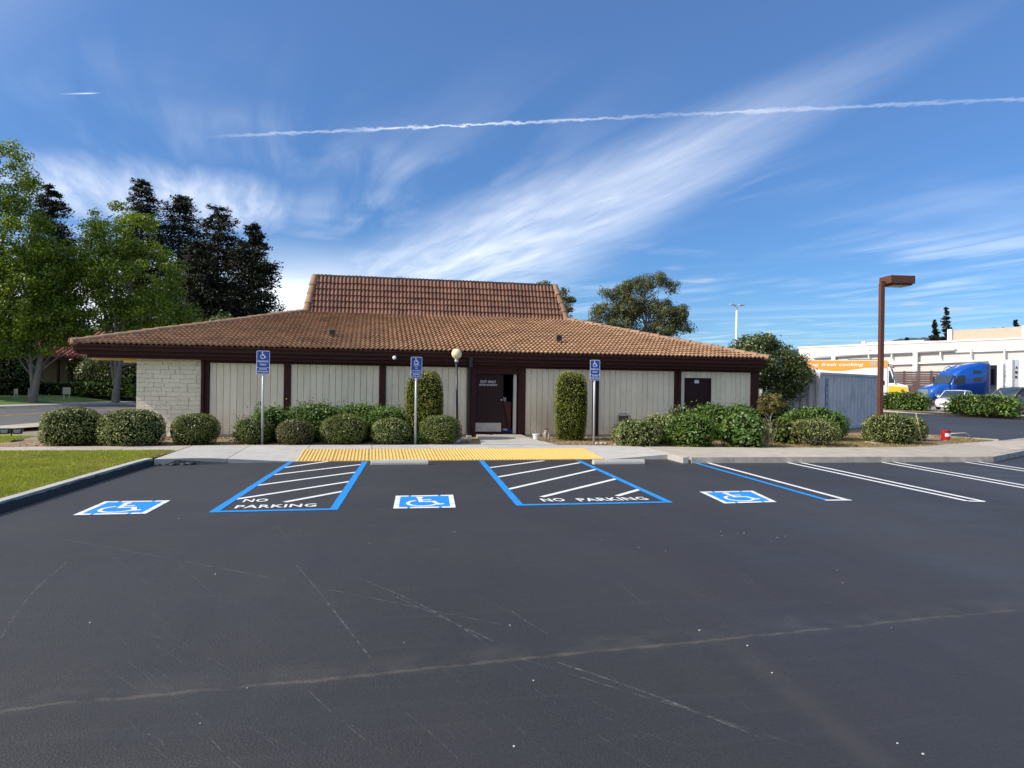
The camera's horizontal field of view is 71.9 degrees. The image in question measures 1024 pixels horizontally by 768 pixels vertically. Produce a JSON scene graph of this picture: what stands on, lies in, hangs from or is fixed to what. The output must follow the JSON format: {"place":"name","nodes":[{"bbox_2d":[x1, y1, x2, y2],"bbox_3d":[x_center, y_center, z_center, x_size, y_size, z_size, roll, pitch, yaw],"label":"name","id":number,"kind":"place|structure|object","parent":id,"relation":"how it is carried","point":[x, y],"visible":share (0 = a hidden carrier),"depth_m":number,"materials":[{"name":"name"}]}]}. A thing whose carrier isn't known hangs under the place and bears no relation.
{"place":"outdoors","nodes":[
{"label":"outdoors","id":0,"kind":"place"},
{"bbox_2d":[0,435,36,442],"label":"grass","id":1,"kind":"structure","parent":0,"point":[7,438],"depth_m":19.06,"materials":[{"name":"green plant"}]},
{"bbox_2d":[0,428,23,435],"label":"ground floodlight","id":2,"kind":"object","parent":1,"relation":"on","point":[14,430],"visible":0.97,"depth_m":19.80,"materials":[{"name":"black metal"}]},
{"bbox_2d":[0,422,38,427],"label":"street sidewalk","id":3,"kind":"structure","parent":0,"point":[21,425],"depth_m":24.24,"materials":[{"name":"concrete"}]},
{"bbox_2d":[0,393,59,396],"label":"lawn","id":4,"kind":"structure","parent":0,"point":[26,395],"depth_m":49.34,"materials":[{"name":"green plant"}]},
{"bbox_2d":[0,339,60,394],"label":"dark thicket","id":5,"kind":"object","parent":4,"relation":"on","point":[14,374],"visible":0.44,"depth_m":49.77,"materials":[{"name":"green plant"}]},
{"bbox_2d":[14,183,97,326],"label":"dark conifer","id":6,"kind":"object","parent":4,"relation":"on","point":[55,206],"visible":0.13,"depth_m":69.72,"materials":[{"name":"green plant"}]},
{"bbox_2d":[34,331,111,383],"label":"tiled house","id":7,"kind":"structure","parent":4,"relation":"on","point":[57,367],"depth_m":57.96,"materials":[{"name":"brown tile"}]},
{"bbox_2d":[68,364,84,381],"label":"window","id":8,"kind":"structure","parent":7,"relation":"in","point":[70,368],"depth_m":58.00,"materials":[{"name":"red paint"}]},
{"bbox_2d":[95,177,178,330],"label":"dark conifer","id":9,"kind":"object","parent":4,"relation":"on","point":[140,206],"visible":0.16,"depth_m":71.47,"materials":[{"name":"green plant"}]},
{"bbox_2d":[0,403,135,424],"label":"street","id":10,"kind":"structure","parent":0,"point":[23,418],"depth_m":36.96,"materials":[{"name":"grey asphalt"}]},
{"bbox_2d":[0,401,135,408],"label":"kerb","id":11,"kind":"structure","parent":10,"relation":"on","point":[27,406],"depth_m":44.09,"materials":[{"name":"concrete"}]},
{"bbox_2d":[195,309,233,322],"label":"background tree","id":12,"kind":"object","parent":10,"relation":"on","point":[219,317],"visible":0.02,"depth_m":61.48,"materials":[{"name":"green plant"}]},
{"bbox_2d":[164,203,268,314],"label":"dark conifer","id":13,"kind":"object","parent":10,"relation":"on","point":[219,236],"visible":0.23,"depth_m":69.62,"materials":[{"name":"green plant"}]},
{"bbox_2d":[215,221,287,317],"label":"dark conifer","id":14,"kind":"object","parent":10,"relation":"on","point":[256,277],"visible":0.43,"depth_m":67.39,"materials":[{"name":"green plant"}]},
{"bbox_2d":[0,395,135,404],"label":"grass bank","id":15,"kind":"structure","parent":0,"point":[41,399],"depth_m":48.36,"materials":[{"name":"green plant"}]},
{"bbox_2d":[0,137,79,345],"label":"street tree","id":16,"kind":"object","parent":15,"relation":"on","point":[38,245],"visible":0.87,"depth_m":43.47,"materials":[{"name":"green plant"}]},
{"bbox_2d":[0,244,98,401],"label":"street tree","id":17,"kind":"object","parent":15,"relation":"on","point":[76,329],"visible":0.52,"depth_m":44.48,"materials":[{"name":"green plant"}]},
{"bbox_2d":[28,381,136,396],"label":"clipped hedge","id":18,"kind":"object","parent":15,"relation":"on","point":[78,388],"visible":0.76,"depth_m":51.58,"materials":[{"name":"green plant"}]},
{"bbox_2d":[73,356,94,383],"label":"dark thicket","id":19,"kind":"object","parent":15,"relation":"on","point":[83,379],"visible":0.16,"depth_m":52.90,"materials":[{"name":"green plant"}]},
{"bbox_2d":[49,354,136,395],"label":"dark thicket","id":20,"kind":"object","parent":15,"relation":"on","point":[101,370],"visible":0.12,"depth_m":52.10,"materials":[{"name":"green plant"}]},
{"bbox_2d":[59,199,202,402],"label":"street tree","id":21,"kind":"object","parent":15,"relation":"on","point":[97,263],"visible":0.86,"depth_m":46.17,"materials":[{"name":"green plant"}]},
{"bbox_2d":[132,194,216,311],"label":"dark conifer","id":22,"kind":"object","parent":15,"relation":"on","point":[182,204],"visible":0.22,"depth_m":73.46,"materials":[{"name":"green plant"}]},
{"bbox_2d":[0,400,135,405],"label":"sidewalk","id":23,"kind":"structure","parent":0,"point":[66,403],"depth_m":45.60,"materials":[{"name":"concrete"}]},
{"bbox_2d":[0,449,174,497],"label":"lawn grass","id":24,"kind":"structure","parent":0,"point":[33,469],"depth_m":13.24,"materials":[{"name":"green plant"}]},
{"bbox_2d":[4,389,759,459],"bbox_3d":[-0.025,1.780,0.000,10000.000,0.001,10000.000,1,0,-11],"label":"ground","id":25,"kind":"structure","parent":0,"point":[31,431],"depth_m":22.55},
{"bbox_2d":[155,240,237,326],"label":"dark conifer","id":26,"kind":"object","parent":25,"relation":"on","point":[195,283],"visible":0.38,"depth_m":65.34,"materials":[{"name":"green plant"}]},
{"bbox_2d":[927,319,939,340],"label":"conifer","id":27,"kind":"object","parent":25,"relation":"on","point":[935,335],"visible":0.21,"depth_m":254.55,"materials":[{"name":"green plant"}]},
{"bbox_2d":[937,307,951,340],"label":"conifer","id":28,"kind":"object","parent":25,"relation":"on","point":[945,324],"visible":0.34,"depth_m":259.72,"materials":[{"name":"green plant"}]},
{"bbox_2d":[0,428,993,448],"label":"planting bed","id":29,"kind":"object","parent":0,"point":[853,431],"visible":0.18,"depth_m":19.61,"materials":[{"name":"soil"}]},
{"bbox_2d":[37,406,102,446],"bbox_3d":[-10.922,1.025,17.569,1.463,0.966,1.520,1,0,-33],"label":"round shrub","id":30,"kind":"object","parent":29,"relation":"on","point":[69,426],"visible":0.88,"depth_m":17.08,"materials":[{"name":"green plant"}]},
{"bbox_2d":[94,409,166,445],"bbox_3d":[-9.491,1.056,17.646,1.547,0.940,1.540,1,0,17],"label":"round shrub","id":31,"kind":"object","parent":29,"relation":"on","point":[129,427],"visible":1,"depth_m":17.18,"materials":[{"name":"green plant"}]},
{"bbox_2d":[170,413,220,444],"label":"round shrub","id":32,"kind":"object","parent":29,"relation":"on","point":[194,429],"visible":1,"depth_m":17.84,"materials":[{"name":"green plant"}]},
{"bbox_2d":[230,407,272,443],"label":"round shrub","id":33,"kind":"object","parent":29,"relation":"on","point":[248,430],"visible":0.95,"depth_m":18.29,"materials":[{"name":"green plant"}]},
{"bbox_2d":[256,351,269,444],"bbox_3d":[-6.444,0.389,18.266,0.325,2.520,0.074,1,0,-11],"label":"parking sign","id":34,"kind":"object","parent":29,"relation":"on","point":[263,363],"visible":0.98,"depth_m":18.24,"materials":[{"name":"metal"}]},
{"bbox_2d":[247,399,292,441],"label":"loose shrub","id":35,"kind":"object","parent":29,"relation":"on","point":[274,416],"visible":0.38,"depth_m":18.99,"materials":[{"name":"green plant"}]},
{"bbox_2d":[275,418,313,444],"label":"round shrub","id":36,"kind":"object","parent":29,"relation":"on","point":[293,432],"visible":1,"depth_m":18.25,"materials":[{"name":"green plant"}]},
{"bbox_2d":[284,397,350,442],"bbox_3d":[-5.507,0.966,19.833,2.501,1.244,2.316,1,0,32],"label":"loose shrub","id":37,"kind":"object","parent":29,"relation":"on","point":[314,415],"visible":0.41,"depth_m":19.23,"materials":[{"name":"green plant"}]},
{"bbox_2d":[319,413,368,444],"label":"round shrub","id":38,"kind":"object","parent":29,"relation":"on","point":[343,428],"visible":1,"depth_m":18.59,"materials":[{"name":"green plant"}]},
{"bbox_2d":[329,400,390,440],"bbox_3d":[-4.151,0.977,20.436,2.686,1.251,2.167,1,0,-44],"label":"loose shrub","id":39,"kind":"object","parent":29,"relation":"on","point":[358,409],"visible":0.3,"depth_m":19.88,"materials":[{"name":"green plant"}]},
{"bbox_2d":[363,399,407,441],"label":"loose shrub","id":40,"kind":"object","parent":29,"relation":"on","point":[388,412],"visible":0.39,"depth_m":19.64,"materials":[{"name":"green plant"}]},
{"bbox_2d":[370,417,411,444],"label":"round shrub","id":41,"kind":"object","parent":29,"relation":"on","point":[392,430],"visible":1,"depth_m":18.81,"materials":[{"name":"green plant"}]},
{"bbox_2d":[411,357,421,444],"bbox_3d":[-2.574,0.484,18.910,0.300,2.440,0.074,1,0,-13],"label":"parking sign","id":42,"kind":"object","parent":29,"relation":"on","point":[416,367],"visible":1,"depth_m":18.89,"materials":[{"name":"metal"}]},
{"bbox_2d":[408,432,426,443],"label":"ground plant","id":43,"kind":"object","parent":29,"relation":"on","point":[420,438],"visible":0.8,"depth_m":19.14,"materials":[{"name":"green plant"}]},
{"bbox_2d":[68,274,769,436],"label":"restaurant building","id":44,"kind":"structure","parent":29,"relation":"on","point":[336,339],"depth_m":22.47,"materials":[{"name":"beige paint"}]},
{"bbox_2d":[475,374,503,433],"bbox_3d":[-0.718,0.612,22.301,0.890,1.875,0.065,1,0,-11],"label":"door","id":45,"kind":"structure","parent":44,"relation":"in","point":[489,387],"depth_m":22.29,"materials":[{"name":"red paint"}]},
{"bbox_2d":[503,397,510,428],"bbox_3d":[-0.230,0.997,23.189,0.320,1.160,0.512,1,0,-11],"label":"door handle","id":46,"kind":"object","parent":44,"relation":"in","point":[507,405],"visible":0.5,"depth_m":22.95,"materials":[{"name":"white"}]},
{"bbox_2d":[686,380,708,408],"bbox_3d":[6.177,0.777,23.537,0.824,1.880,0.095,1,0,-11],"label":"door","id":47,"kind":"structure","parent":44,"relation":"in","point":[698,390],"depth_m":23.53,"materials":[{"name":"brown paint"}]},
{"bbox_2d":[404,370,443,436],"bbox_3d":[-2.497,0.598,20.143,1.103,2.050,1.101,1,0,0],"label":"topiary shrub","id":48,"kind":"object","parent":29,"relation":"on","point":[430,400],"visible":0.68,"depth_m":19.72,"materials":[{"name":"green plant"}]},
{"bbox_2d":[419,415,462,443],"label":"round shrub","id":49,"kind":"object","parent":29,"relation":"on","point":[441,429],"visible":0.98,"depth_m":19.18,"materials":[{"name":"green plant"}]},
{"bbox_2d":[452,349,461,437],"bbox_3d":[-1.631,0.288,20.624,0.304,2.669,0.304,1,0,-11],"label":"globe lamp","id":50,"kind":"object","parent":29,"relation":"on","point":[456,354],"visible":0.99,"depth_m":20.59,"materials":[{"name":"metal"}]},
{"bbox_2d":[554,371,587,440],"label":"topiary shrub","id":51,"kind":"object","parent":29,"relation":"on","point":[570,405],"visible":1,"depth_m":20.86,"materials":[{"name":"green plant"}]},
{"bbox_2d":[590,360,599,444],"bbox_3d":[2.276,0.547,19.549,0.275,2.450,0.074,1,0,-5],"label":"parking sign","id":52,"kind":"object","parent":29,"relation":"on","point":[594,370],"visible":0.98,"depth_m":19.52,"materials":[{"name":"metal"}]},
{"bbox_2d":[618,413,629,425],"bbox_3d":[3.656,1.315,22.846,0.426,0.772,0.306,1,0,-15],"label":"pipe","id":53,"kind":"object","parent":29,"relation":"on","point":[620,418],"visible":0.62,"depth_m":22.96,"materials":[{"name":"grey metal"}]},
{"bbox_2d":[610,416,662,446],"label":"shrub","id":54,"kind":"object","parent":29,"relation":"on","point":[633,432],"visible":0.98,"depth_m":19.14,"materials":[{"name":"green plant"}]},
{"bbox_2d":[644,412,677,444],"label":"shrub","id":55,"kind":"object","parent":29,"relation":"on","point":[658,420],"visible":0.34,"depth_m":20.01,"materials":[{"name":"green plant"}]},
{"bbox_2d":[665,402,695,417],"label":"shrub","id":56,"kind":"object","parent":29,"relation":"on","point":[676,409],"visible":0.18,"depth_m":22.28,"materials":[{"name":"green plant"}]},
{"bbox_2d":[660,405,719,446],"bbox_3d":[4.999,1.152,19.679,1.684,1.166,1.620,1,0,-36],"label":"shrub","id":57,"kind":"object","parent":29,"relation":"on","point":[686,429],"visible":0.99,"depth_m":19.33,"materials":[{"name":"green plant"}]},
{"bbox_2d":[691,398,740,439],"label":"shrub","id":58,"kind":"object","parent":29,"relation":"on","point":[714,412],"visible":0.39,"depth_m":21.96,"materials":[{"name":"green plant"}]},
{"bbox_2d":[721,398,769,438],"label":"shrub","id":59,"kind":"object","parent":29,"relation":"on","point":[740,408],"visible":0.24,"depth_m":22.08,"materials":[{"name":"green plant"}]},
{"bbox_2d":[716,410,778,447],"bbox_3d":[6.572,1.242,19.710,1.691,1.073,1.396,1,0,11],"label":"broadleaf shrub","id":60,"kind":"object","parent":29,"relation":"on","point":[741,429],"visible":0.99,"depth_m":19.31,"materials":[{"name":"green plant"}]},
{"bbox_2d":[539,434,992,447],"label":"dry weeds","id":61,"kind":"object","parent":29,"relation":"on","point":[858,440],"visible":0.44,"depth_m":21.11,"materials":[{"name":"brown plant"}]},
{"bbox_2d":[716,331,817,403],"bbox_3d":[8.954,0.012,26.802,5.366,4.146,2.856,1,0,-11],"label":"evergreen tree","id":62,"kind":"object","parent":29,"relation":"on","point":[791,376],"visible":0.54,"depth_m":26.35,"materials":[{"name":"green plant"}]},
{"bbox_2d":[756,392,787,424],"bbox_3d":[8.023,1.135,21.969,0.869,1.854,0.934,1,0,-11],"label":"feathery shrub tree","id":63,"kind":"object","parent":29,"relation":"on","point":[775,405],"visible":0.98,"depth_m":21.84,"materials":[{"name":"green plant"}]},
{"bbox_2d":[759,378,792,427],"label":"dark shrub","id":64,"kind":"object","parent":29,"relation":"on","point":[781,411],"visible":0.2,"depth_m":24.46,"materials":[{"name":"green plant"}]},
{"bbox_2d":[766,416,803,443],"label":"broadleaf shrub","id":65,"kind":"object","parent":29,"relation":"on","point":[783,432],"visible":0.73,"depth_m":20.76,"materials":[{"name":"green plant"}]},
{"bbox_2d":[777,406,852,440],"bbox_3d":[9.710,1.246,22.884,2.430,1.128,2.320,1,0,-22],"label":"shrub","id":66,"kind":"object","parent":29,"relation":"on","point":[818,412],"visible":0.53,"depth_m":22.37,"materials":[{"name":"green plant"}]},
{"bbox_2d":[790,417,842,445],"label":"round shrub","id":67,"kind":"object","parent":29,"relation":"on","point":[819,428],"visible":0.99,"depth_m":20.20,"materials":[{"name":"green plant"}]},
{"bbox_2d":[760,372,876,428],"bbox_3d":[13.251,0.691,30.280,6.080,2.292,2.472,1,0,-43],"label":"shipping container","id":68,"kind":"object","parent":29,"relation":"on","point":[853,397],"visible":0.49,"depth_m":29.13,"materials":[{"name":"metal"}]},
{"bbox_2d":[860,413,918,444],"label":"round shrub","id":69,"kind":"object","parent":29,"relation":"on","point":[893,428],"visible":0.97,"depth_m":21.26,"materials":[{"name":"green plant"}]},
{"bbox_2d":[865,275,914,443],"bbox_3d":[11.588,-0.727,21.674,1.180,5.170,0.600,1,0,-5],"label":"parking lot light","id":70,"kind":"object","parent":29,"relation":"on","point":[898,281],"visible":0.75,"depth_m":21.58,"materials":[{"name":"metal"}]},
{"bbox_2d":[910,416,929,440],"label":"round shrub","id":71,"kind":"object","parent":29,"relation":"on","point":[924,429],"visible":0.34,"depth_m":22.80,"materials":[{"name":"green plant"}]},
{"bbox_2d":[940,430,951,439],"bbox_3d":[14.360,1.677,23.392,0.338,0.341,0.326,1,0,-26],"label":"paint bucket","id":72,"kind":"object","parent":29,"relation":"on","point":[945,434],"visible":0.93,"depth_m":23.27,"materials":[{"name":"red plastic"}]},
{"bbox_2d":[0,404,1023,767],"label":"parking lot","id":73,"kind":"structure","parent":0,"point":[676,632],"depth_m":5.27,"materials":[{"name":"grey asphalt"}]},
{"bbox_2d":[0,458,225,512],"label":"lawn kerb","id":74,"kind":"structure","parent":73,"relation":"on","point":[15,501],"depth_m":11.21,"materials":[{"name":"concrete"}]},
{"bbox_2d":[74,500,169,514],"bbox_3d":[-5.270,1.670,9.616,0.884,0.003,1.063,1,0,-11],"label":"wheelchair emblem","id":75,"kind":"object","parent":73,"relation":"on","point":[122,507],"visible":1,"depth_m":9.57,"materials":[{"name":"blue paint"}]},
{"bbox_2d":[210,461,366,511],"bbox_3d":[-3.604,1.694,12.495,1.694,0.002,6.175,1,0,-8],"label":"access aisle marking","id":76,"kind":"object","parent":73,"relation":"on","point":[343,493],"visible":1,"depth_m":10.98,"materials":[{"name":"blue paint"}]},
{"bbox_2d":[371,459,428,464],"bbox_3d":[-2.406,1.663,15.145,1.220,0.107,0.168,1,0,-12],"label":"wheel stop","id":77,"kind":"object","parent":73,"relation":"on","point":[404,462],"visible":1,"depth_m":15.09,"materials":[{"name":"concrete"}]},
{"bbox_2d":[393,495,455,508],"bbox_3d":[-1.285,1.726,10.444,0.960,0.003,1.145,1,0,-11],"label":"wheelchair emblem","id":78,"kind":"object","parent":73,"relation":"on","point":[429,501],"visible":1,"depth_m":10.40,"materials":[{"name":"blue paint"}]},
{"bbox_2d":[480,460,670,505],"bbox_3d":[0.834,1.756,13.318,2.419,0.002,6.006,1,0,-8],"label":"access aisle marking","id":79,"kind":"object","parent":73,"relation":"on","point":[509,493],"visible":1,"depth_m":11.85,"materials":[{"name":"blue paint"}]},
{"bbox_2d":[592,459,644,464],"bbox_3d":[2.385,1.730,15.814,1.200,0.107,0.168,1,0,-11],"label":"wheel stop","id":80,"kind":"object","parent":73,"relation":"on","point":[615,461],"visible":1,"depth_m":15.75,"materials":[{"name":"concrete"}]},
{"bbox_2d":[586,270,697,337],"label":"gum tree","id":81,"kind":"object","parent":73,"relation":"on","point":[634,310],"visible":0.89,"depth_m":61.59,"materials":[{"name":"green plant"}]},
{"bbox_2d":[729,304,744,344],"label":"tall yard lamp","id":82,"kind":"object","parent":73,"relation":"on","point":[736,331],"visible":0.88,"depth_m":94.88,"materials":[{"name":"white metal"}]},
{"bbox_2d":[701,491,775,503],"bbox_3d":[3.641,1.796,11.313,1.134,0.003,1.164,1,0,-11],"label":"wheelchair emblem","id":83,"kind":"object","parent":73,"relation":"on","point":[724,497],"visible":1,"depth_m":11.29,"materials":[{"name":"blue paint"}]},
{"bbox_2d":[696,463,849,500],"bbox_3d":[4.733,1.812,13.758,0.451,0.001,5.437,1,0,-8],"label":"parking line","id":84,"kind":"object","parent":73,"relation":"on","point":[840,498],"visible":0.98,"depth_m":12.84,"materials":[{"name":"blue paint"}]},
{"bbox_2d":[668,449,1023,462],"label":"kerb","id":85,"kind":"structure","parent":73,"relation":"on","point":[847,459],"depth_m":16.88,"materials":[{"name":"concrete"}]},
{"bbox_2d":[791,463,983,501],"bbox_3d":[6.997,1.843,13.876,0.414,0.001,5.557,1,0,-7],"label":"parking line","id":86,"kind":"object","parent":73,"relation":"on","point":[893,482],"visible":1,"depth_m":13.05,"materials":[{"name":"white paint"}]},
{"bbox_2d":[798,325,1023,403],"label":"warehouse","id":87,"kind":"structure","parent":73,"relation":"on","point":[991,345],"depth_m":90.71,"materials":[{"name":"white paint"}]},
{"bbox_2d":[894,371,941,403],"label":"slatted screen","id":88,"kind":"object","parent":73,"relation":"on","point":[904,377],"visible":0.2,"depth_m":90.80,"materials":[{"name":"brown wood"}]},
{"bbox_2d":[882,462,1023,487],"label":"parking line","id":89,"kind":"object","parent":73,"relation":"on","point":[957,475],"visible":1,"depth_m":14.59,"materials":[{"name":"white paint"}]},
{"bbox_2d":[883,410,1023,418],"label":"drive kerb","id":90,"kind":"structure","parent":73,"relation":"on","point":[941,413],"depth_m":51.22,"materials":[{"name":"concrete"}]},
{"bbox_2d":[918,363,990,403],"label":"semi truck","id":91,"kind":"object","parent":73,"relation":"on","point":[973,378],"visible":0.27,"depth_m":70.91,"materials":[{"name":"blue paint"}]},
{"bbox_2d":[989,363,1005,392],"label":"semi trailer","id":92,"kind":"object","parent":73,"relation":"on","point":[993,383],"visible":0.26,"depth_m":71.71,"materials":[{"name":"white metal"}]},
{"bbox_2d":[0,434,1023,464],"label":"sidewalk","id":93,"kind":"structure","parent":0,"point":[247,453],"depth_m":17.80,"materials":[{"name":"concrete"}]},
{"bbox_2d":[297,448,603,461],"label":"tactile paving","id":94,"kind":"structure","parent":93,"relation":"on","point":[329,455],"depth_m":16.79,"materials":[{"name":"yellow plastic"}]},
{"bbox_2d":[0,0,1023,349],"label":"sky","id":95,"kind":"structure","parent":0,"point":[781,160],"materials":[{"name":"blue"}]},
{"bbox_2d":[537,280,575,317],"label":"garden tree","id":96,"kind":"object","parent":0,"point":[569,299],"visible":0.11,"depth_m":49.71,"materials":[{"name":"green plant"}]},
{"bbox_2d":[778,337,942,363],"bbox_3d":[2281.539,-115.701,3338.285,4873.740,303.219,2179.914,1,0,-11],"label":"hills","id":97,"kind":"structure","parent":0,"point":[922,338],"depth_m":3163.66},
{"bbox_2d":[928,406,1023,415],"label":"yard","id":98,"kind":"structure","parent":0,"point":[936,410],"depth_m":54.43,"materials":[{"name":"soil"}]},
{"bbox_2d":[805,359,909,394],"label":"food van","id":99,"kind":"object","parent":98,"relation":"on","point":[862,366],"visible":0.37,"depth_m":60.65,"materials":[{"name":"white metal"}]},
{"bbox_2d":[935,390,971,409],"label":"white sedan","id":100,"kind":"object","parent":98,"relation":"on","point":[942,399],"visible":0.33,"depth_m":52.97,"materials":[{"name":"white paint"}]},
{"bbox_2d":[997,364,1005,389],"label":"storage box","id":101,"kind":"object","parent":98,"relation":"on","point":[1001,375],"visible":0.25,"depth_m":66.14,"materials":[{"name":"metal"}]},
{"bbox_2d":[992,387,1023,411],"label":"grey wagon","id":102,"kind":"object","parent":98,"relation":"on","point":[1017,392],"visible":0.23,"depth_m":47.88,"materials":[{"name":"grey paint"}]},
{"bbox_2d":[1006,359,1018,387],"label":"upright sign panel","id":103,"kind":"object","parent":98,"relation":"on","point":[1012,368],"visible":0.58,"depth_m":61.98,"materials":[{"name":"metal"}]},
{"bbox_2d":[1018,357,1023,386],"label":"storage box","id":104,"kind":"object","parent":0,"point":[1021,374],"visible":0.46,"depth_m":60.57,"materials":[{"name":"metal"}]},
{"label":"hedge bed","id":105,"kind":"structure","parent":0,"visible":0},
{"bbox_2d":[883,391,935,411],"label":"clipped hedge","id":106,"kind":"object","parent":105,"relation":"on","point":[909,401],"visible":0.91,"depth_m":54.56,"materials":[{"name":"green plant"}]},
{"bbox_2d":[942,393,1023,416],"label":"clipped hedge","id":107,"kind":"object","parent":105,"relation":"on","point":[987,405],"visible":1,"depth_m":46.49,"materials":[{"name":"green plant"}]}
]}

